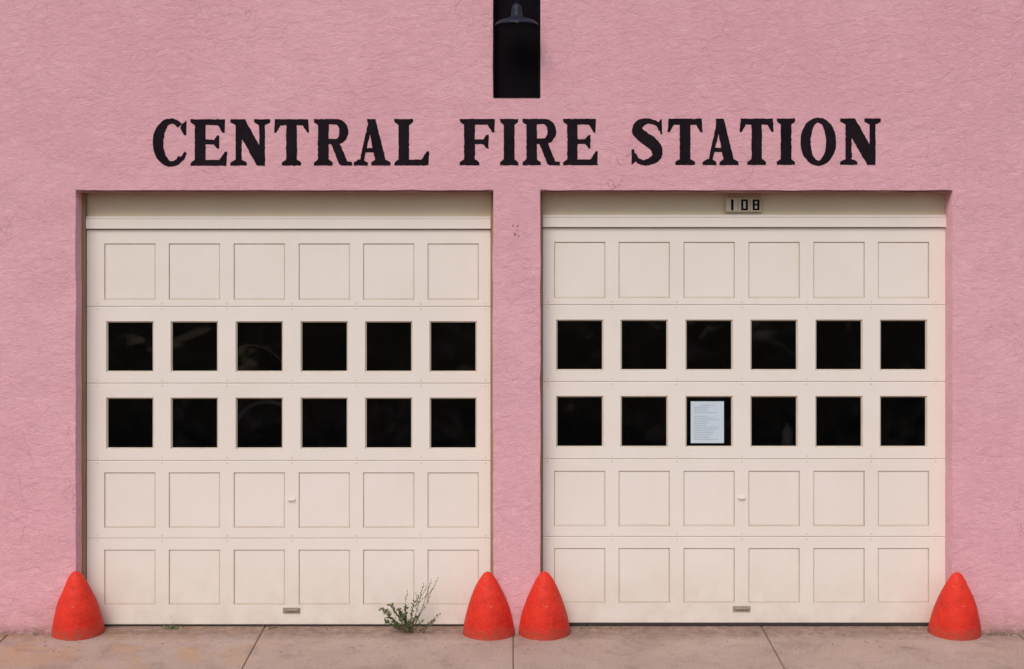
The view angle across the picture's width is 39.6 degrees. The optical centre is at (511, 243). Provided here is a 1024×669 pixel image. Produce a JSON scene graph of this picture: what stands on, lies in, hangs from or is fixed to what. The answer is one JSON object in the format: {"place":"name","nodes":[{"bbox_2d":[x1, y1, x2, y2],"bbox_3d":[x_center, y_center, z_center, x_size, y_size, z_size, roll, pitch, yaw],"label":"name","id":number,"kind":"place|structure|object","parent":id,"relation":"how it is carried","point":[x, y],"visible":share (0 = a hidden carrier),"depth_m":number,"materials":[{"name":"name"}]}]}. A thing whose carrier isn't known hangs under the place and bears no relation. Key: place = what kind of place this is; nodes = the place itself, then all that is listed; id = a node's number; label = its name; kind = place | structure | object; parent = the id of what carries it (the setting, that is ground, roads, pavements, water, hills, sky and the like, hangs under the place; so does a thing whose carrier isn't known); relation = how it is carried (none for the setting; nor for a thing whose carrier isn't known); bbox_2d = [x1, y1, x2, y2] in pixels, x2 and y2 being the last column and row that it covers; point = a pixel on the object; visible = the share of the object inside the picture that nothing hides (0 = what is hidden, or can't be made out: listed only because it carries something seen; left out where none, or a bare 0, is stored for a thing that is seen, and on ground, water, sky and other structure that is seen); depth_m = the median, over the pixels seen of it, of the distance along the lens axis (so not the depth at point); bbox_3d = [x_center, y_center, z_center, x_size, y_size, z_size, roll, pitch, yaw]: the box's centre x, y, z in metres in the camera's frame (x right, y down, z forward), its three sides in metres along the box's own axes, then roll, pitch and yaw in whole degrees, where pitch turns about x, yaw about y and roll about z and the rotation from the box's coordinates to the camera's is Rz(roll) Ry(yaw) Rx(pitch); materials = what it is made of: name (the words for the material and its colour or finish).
{"place":"outdoors","nodes":[
{"label":"outdoors","id":0,"kind":"place"},
{"bbox_2d":[0,626,1023,668],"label":"sidewalk","id":1,"kind":"structure","parent":0,"point":[606,647],"depth_m":11.61,"materials":[{"name":"concrete"}]},
{"bbox_2d":[51,571,104,640],"bbox_3d":[-3.672,3.040,12.044,0.437,0.576,0.451,0,0,0],"label":"orange traffic cone","id":2,"kind":"object","parent":1,"relation":"on","point":[78,616],"visible":1,"depth_m":11.87,"materials":[{"name":"red paint"}]},
{"bbox_2d":[104,624,463,626],"bbox_3d":[-1.915,3.282,12.223,3.467,0.024,0.034,0,0,0],"label":"weather seal","id":3,"kind":"object","parent":1,"relation":"on","point":[264,625],"visible":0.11,"depth_m":12.21,"materials":[{"name":"rubber"}]},
{"bbox_2d":[379,577,440,632],"bbox_3d":[-0.864,3.066,11.988,0.526,0.473,0.169,0,0,0],"label":"weed plant","id":4,"kind":"object","parent":1,"relation":"on","point":[409,625],"visible":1,"depth_m":12.00,"materials":[{"name":"green plant"}]},
{"bbox_2d":[463,572,514,640],"bbox_3d":[-0.192,3.041,12.044,0.446,0.574,0.450,0,0,0],"label":"orange traffic cone","id":5,"kind":"object","parent":1,"relation":"on","point":[488,616],"visible":1,"depth_m":11.86,"materials":[{"name":"red paint"}]},
{"bbox_2d":[90,227,939,571],"bbox_3d":[0.000,1.046,16.495,16.180,4.500,8.390,0,0,0],"label":"garage interior","id":6,"kind":"object","parent":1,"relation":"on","point":[838,419],"depth_m":18.00,"materials":[{"name":"paint"}]},
{"bbox_2d":[238,344,281,421],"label":"hanging hoses","id":7,"kind":"object","parent":6,"relation":"hanging from","point":[253,405],"visible":0.35,"depth_m":12.78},
{"bbox_2d":[782,423,792,445],"bbox_3d":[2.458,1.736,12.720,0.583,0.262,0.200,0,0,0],"label":"shelf bottle","id":8,"kind":"object","parent":6,"relation":"in","point":[787,435],"visible":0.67,"depth_m":12.66,"materials":[{"name":"black glass"}]},
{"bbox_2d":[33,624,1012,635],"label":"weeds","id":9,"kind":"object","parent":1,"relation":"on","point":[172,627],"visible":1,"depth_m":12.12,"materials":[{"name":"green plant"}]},
{"bbox_2d":[519,571,569,640],"bbox_3d":[0.272,3.041,12.045,0.445,0.578,0.450,0,0,0],"label":"orange traffic cone","id":10,"kind":"object","parent":1,"relation":"on","point":[544,616],"visible":1,"depth_m":11.86,"materials":[{"name":"red paint"}]},
{"bbox_2d":[569,623,928,625],"bbox_3d":[1.995,3.268,12.223,3.463,0.024,0.034,0,0,0],"label":"weather seal","id":11,"kind":"object","parent":1,"relation":"on","point":[749,624],"visible":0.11,"depth_m":12.21,"materials":[{"name":"rubber"}]},
{"bbox_2d":[927,572,980,640],"bbox_3d":[3.746,3.043,12.042,0.439,0.570,0.453,0,0,0],"label":"orange traffic cone","id":12,"kind":"object","parent":1,"relation":"on","point":[954,616],"visible":1,"depth_m":11.86,"materials":[{"name":"red paint"}]},
{"label":"ground","id":13,"kind":"structure","parent":0,"visible":0},
{"bbox_2d":[0,0,1023,634],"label":"front wall","id":14,"kind":"structure","parent":13,"relation":"on","point":[94,94],"depth_m":12.00,"materials":[{"name":"pink paint"}]},
{"bbox_2d":[77,191,492,192],"bbox_3d":[-1.920,-0.437,12.044,3.512,0.018,0.063,0,0,0],"label":"lintel angle","id":15,"kind":"object","parent":14,"relation":"attached to","point":[280,191],"visible":1,"depth_m":12.01,"materials":[{"name":"metal"}]},
{"bbox_2d":[82,192,492,579],"bbox_3d":[-1.920,1.436,12.232,3.560,3.760,0.135,0,0,0],"label":"jamb edge","id":16,"kind":"object","parent":14,"relation":"attached to","point":[84,390],"visible":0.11,"depth_m":12.16,"materials":[{"name":"beige wood"}]},
{"bbox_2d":[87,230,490,623],"bbox_3d":[-1.915,1.575,12.207,3.467,3.386,0.076,0,0,0],"label":"garage door","id":17,"kind":"structure","parent":14,"relation":"attached to","point":[194,566],"depth_m":12.20,"materials":[{"name":"beige paint"}]},
{"bbox_2d":[87,306,490,460],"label":"section joints","id":18,"kind":"object","parent":17,"relation":"attached to","point":[288,306],"visible":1,"depth_m":12.21,"materials":[{"name":"paint"}]},
{"bbox_2d":[87,230,490,623],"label":"door sections","id":19,"kind":"structure","parent":17,"relation":"in","point":[194,575],"depth_m":12.20,"materials":[{"name":"beige paint"}]},
{"bbox_2d":[97,303,485,541],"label":"hinge bolts","id":20,"kind":"object","parent":17,"relation":"attached to","point":[292,457],"visible":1,"depth_m":12.20,"materials":[{"name":"metal"}]},
{"bbox_2d":[107,321,476,448],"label":"window stops","id":21,"kind":"object","parent":17,"relation":"attached to","point":[237,322],"depth_m":12.21,"materials":[{"name":"beige wood"}]},
{"bbox_2d":[87,192,490,215],"bbox_3d":[-1.915,-0.320,12.251,3.473,0.250,0.058,0,0,0],"label":"header board","id":22,"kind":"object","parent":14,"relation":"attached to","point":[291,204],"visible":0.67,"depth_m":12.22,"materials":[{"name":"beige wood"}]},
{"bbox_2d":[86,216,490,228],"bbox_3d":[-1.915,-0.179,12.211,3.469,0.107,0.078,0,0,0],"label":"header moulding","id":23,"kind":"object","parent":22,"relation":"attached to","point":[288,222],"visible":1,"depth_m":12.17,"materials":[{"name":"beige wood"}]},
{"bbox_2d":[493,0,538,97],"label":"black niche","id":24,"kind":"object","parent":14,"relation":"attached to","point":[515,63],"visible":1,"depth_m":12.09,"materials":[{"name":"paint"}]},
{"bbox_2d":[495,0,537,28],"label":"wall lamp","id":25,"kind":"object","parent":24,"relation":"attached to","point":[516,19],"visible":1,"depth_m":11.77,"materials":[{"name":"grey metal"}]},
{"bbox_2d":[153,118,880,166],"bbox_3d":[0.040,-0.855,11.997,6.142,0.415,0.001,0,0,0],"label":"painted wall lettering","id":26,"kind":"object","parent":14,"relation":"attached to","point":[853,130],"visible":1,"depth_m":12.00,"materials":[{"name":"black paint"}]},
{"bbox_2d":[540,192,541,572],"bbox_3d":[1.978,1.436,12.232,3.516,3.760,0.135,0,0,0],"label":"jamb edge","id":27,"kind":"object","parent":14,"relation":"attached to","point":[541,381],"visible":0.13,"depth_m":12.16,"materials":[{"name":"pink paint"}]},
{"bbox_2d":[542,192,943,218],"bbox_3d":[1.995,-0.327,12.251,3.469,0.236,0.058,0,0,0],"label":"header board","id":28,"kind":"object","parent":14,"relation":"attached to","point":[633,203],"visible":0.66,"depth_m":12.22,"materials":[{"name":"beige wood"}]},
{"bbox_2d":[724,197,761,211],"bbox_3d":[1.981,-0.333,12.199,0.317,0.130,0.043,0,0,0],"label":"house number sign","id":29,"kind":"object","parent":28,"relation":"attached to","point":[742,204],"visible":1,"depth_m":12.18,"materials":[{"name":"beige wood"}]},
{"bbox_2d":[542,215,945,226],"bbox_3d":[1.995,-0.193,12.211,3.465,0.107,0.078,0,0,0],"label":"header moulding","id":30,"kind":"object","parent":28,"relation":"attached to","point":[743,220],"visible":1,"depth_m":12.17,"materials":[{"name":"beige wood"}]},
{"bbox_2d":[543,228,944,622],"bbox_3d":[1.995,1.561,12.207,3.463,3.386,0.076,0,0,0],"label":"garage door","id":31,"kind":"structure","parent":14,"relation":"attached to","point":[759,273],"depth_m":12.20,"materials":[{"name":"beige paint"}]},
{"bbox_2d":[691,401,723,442],"bbox_3d":[1.678,1.535,12.218,0.285,0.358,0.002,0,0,0],"label":"paper notice","id":32,"kind":"object","parent":31,"relation":"attached to","point":[707,421],"visible":1,"depth_m":12.22,"materials":[{"name":"white paper"}]},
{"bbox_2d":[556,320,926,446],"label":"window stops","id":33,"kind":"object","parent":31,"relation":"attached to","point":[751,396],"depth_m":12.21,"materials":[{"name":"beige wood"}]},
{"bbox_2d":[547,301,936,539],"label":"hinge bolts","id":34,"kind":"object","parent":31,"relation":"attached to","point":[741,455],"visible":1,"depth_m":12.20,"materials":[{"name":"metal"}]},
{"bbox_2d":[543,381,944,536],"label":"section joints","id":35,"kind":"object","parent":31,"relation":"attached to","point":[743,381],"visible":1,"depth_m":12.21,"materials":[{"name":"paint"}]},
{"bbox_2d":[543,228,944,622],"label":"door sections","id":36,"kind":"structure","parent":31,"relation":"in","point":[644,491],"depth_m":12.20,"materials":[{"name":"beige paint"}]},
{"bbox_2d":[541,191,950,192],"bbox_3d":[1.978,-0.437,12.044,3.468,0.018,0.063,0,0,0],"label":"lintel angle","id":37,"kind":"object","parent":14,"relation":"attached to","point":[751,191],"visible":1,"depth_m":12.01,"materials":[{"name":"metal"}]},
{"bbox_2d":[539,3,539,97],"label":"side walls","id":38,"kind":"structure","parent":13,"relation":"on","point":[539,50],"depth_m":20.70,"materials":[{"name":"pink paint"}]}
]}

